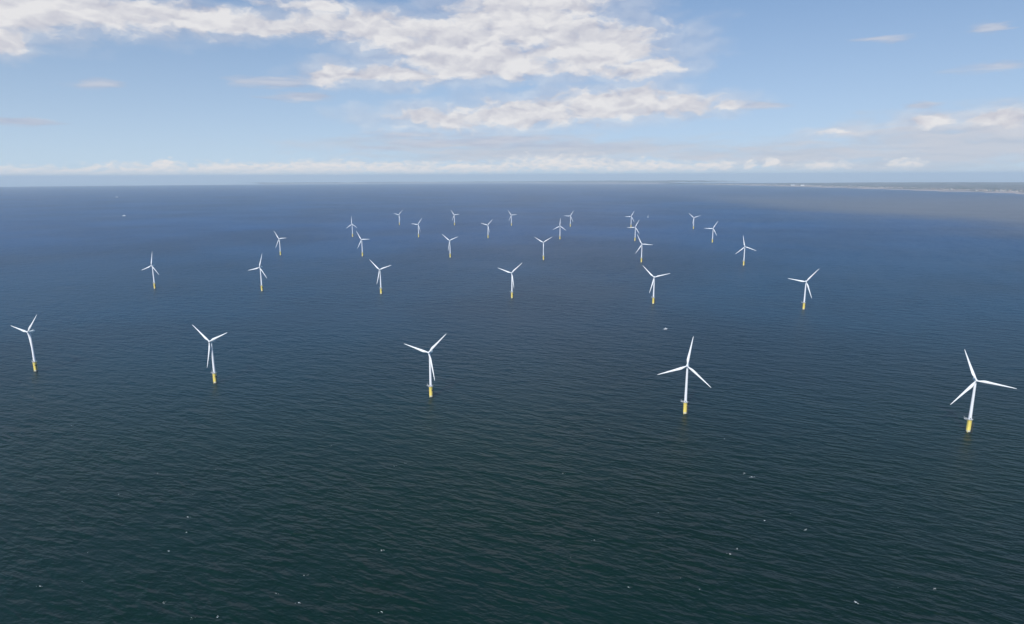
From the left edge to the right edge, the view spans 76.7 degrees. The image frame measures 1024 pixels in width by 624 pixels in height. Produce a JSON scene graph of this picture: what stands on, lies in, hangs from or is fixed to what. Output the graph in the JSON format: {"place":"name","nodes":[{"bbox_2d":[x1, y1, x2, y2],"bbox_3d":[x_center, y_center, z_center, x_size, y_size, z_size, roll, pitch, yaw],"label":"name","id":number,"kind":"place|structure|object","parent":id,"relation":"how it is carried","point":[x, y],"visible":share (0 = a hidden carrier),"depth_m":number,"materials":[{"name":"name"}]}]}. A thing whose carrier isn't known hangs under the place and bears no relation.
{"place":"outdoors","nodes":[
{"label":"outdoors","id":0,"kind":"place"},
{"bbox_2d":[258,180,726,183],"bbox_3d":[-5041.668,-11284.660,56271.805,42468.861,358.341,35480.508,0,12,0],"label":"hills","id":1,"kind":"structure","parent":0,"point":[633,182],"depth_m":56895.23,"materials":[{"name":"grey"}]},
{"bbox_2d":[0,183,1023,623],"bbox_3d":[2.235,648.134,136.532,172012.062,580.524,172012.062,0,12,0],"label":"sea","id":2,"kind":"structure","parent":0,"point":[548,453],"depth_m":1069.63,"materials":[{"name":"liquid"}]},
{"bbox_2d":[12,315,37,371],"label":"wind turbine","id":3,"kind":"object","parent":2,"relation":"in","point":[34,361],"visible":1,"depth_m":1255.41,"materials":[{"name":"metal"}]},
{"bbox_2d":[143,257,156,288],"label":"wind turbine","id":4,"kind":"object","parent":2,"relation":"in","point":[154,284],"visible":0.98,"depth_m":2188.89,"materials":[{"name":"metal"}]},
{"bbox_2d":[195,327,225,383],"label":"wind turbine","id":5,"kind":"object","parent":2,"relation":"in","point":[214,372],"visible":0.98,"depth_m":1177.54,"materials":[{"name":"metal"}]},
{"bbox_2d":[251,256,266,290],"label":"wind turbine","id":6,"kind":"object","parent":2,"relation":"in","point":[261,285],"visible":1,"depth_m":2132.31,"materials":[{"name":"metal"}]},
{"bbox_2d":[369,259,390,293],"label":"wind turbine","id":7,"kind":"object","parent":2,"relation":"in","point":[380,287],"visible":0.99,"depth_m":2071.17,"materials":[{"name":"metal"}]},
{"bbox_2d":[405,334,445,397],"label":"wind turbine","id":8,"kind":"object","parent":2,"relation":"in","point":[430,385],"visible":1,"depth_m":1099.95,"materials":[{"name":"metal"}]},
{"bbox_2d":[499,263,521,298],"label":"wind turbine","id":9,"kind":"object","parent":2,"relation":"in","point":[512,285],"visible":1,"depth_m":1992.95,"materials":[{"name":"metal"}]},
{"bbox_2d":[536,238,549,259],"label":"wind turbine","id":10,"kind":"object","parent":2,"relation":"in","point":[543,247],"visible":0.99,"depth_m":2899.62,"materials":[{"name":"metal"}]},
{"bbox_2d":[637,235,650,262],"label":"wind turbine","id":11,"kind":"object","parent":2,"relation":"in","point":[641,249],"visible":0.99,"depth_m":2811.25,"materials":[{"name":"metal"}]},
{"bbox_2d":[643,266,669,303],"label":"wind turbine","id":12,"kind":"object","parent":2,"relation":"in","point":[653,297],"visible":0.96,"depth_m":1896.66,"materials":[{"name":"metal"}]},
{"bbox_2d":[657,336,709,414],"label":"wind turbine","id":13,"kind":"object","parent":2,"relation":"in","point":[685,406],"visible":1,"depth_m":1016.88,"materials":[{"name":"metal"}]},
{"bbox_2d":[737,237,755,265],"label":"wind turbine","id":14,"kind":"object","parent":2,"relation":"in","point":[744,252],"visible":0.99,"depth_m":2698.78,"materials":[{"name":"metal"}]},
{"bbox_2d":[788,269,818,309],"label":"wind turbine","id":15,"kind":"object","parent":2,"relation":"in","point":[804,305],"visible":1,"depth_m":1810.18,"materials":[{"name":"metal"}]},
{"bbox_2d":[950,351,1016,432],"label":"wind turbine","id":16,"kind":"object","parent":2,"relation":"in","point":[969,419],"visible":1,"depth_m":940.54,"materials":[{"name":"metal"}]},
{"bbox_2d":[0,0,1023,186],"label":"sky","id":17,"kind":"structure","parent":0,"point":[93,92],"materials":[{"name":"blue"}]},
{"bbox_2d":[695,182,1023,193],"bbox_3d":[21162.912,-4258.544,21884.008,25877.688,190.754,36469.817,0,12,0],"label":"land","id":18,"kind":"structure","parent":0,"point":[994,187],"depth_m":24190.33,"materials":[{"name":"grey"}]},
{"bbox_2d":[728,184,1023,191],"bbox_3d":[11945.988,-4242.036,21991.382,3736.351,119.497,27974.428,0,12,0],"label":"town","id":19,"kind":"object","parent":18,"relation":"on","point":[1005,190],"visible":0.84,"depth_m":20258.38}
]}

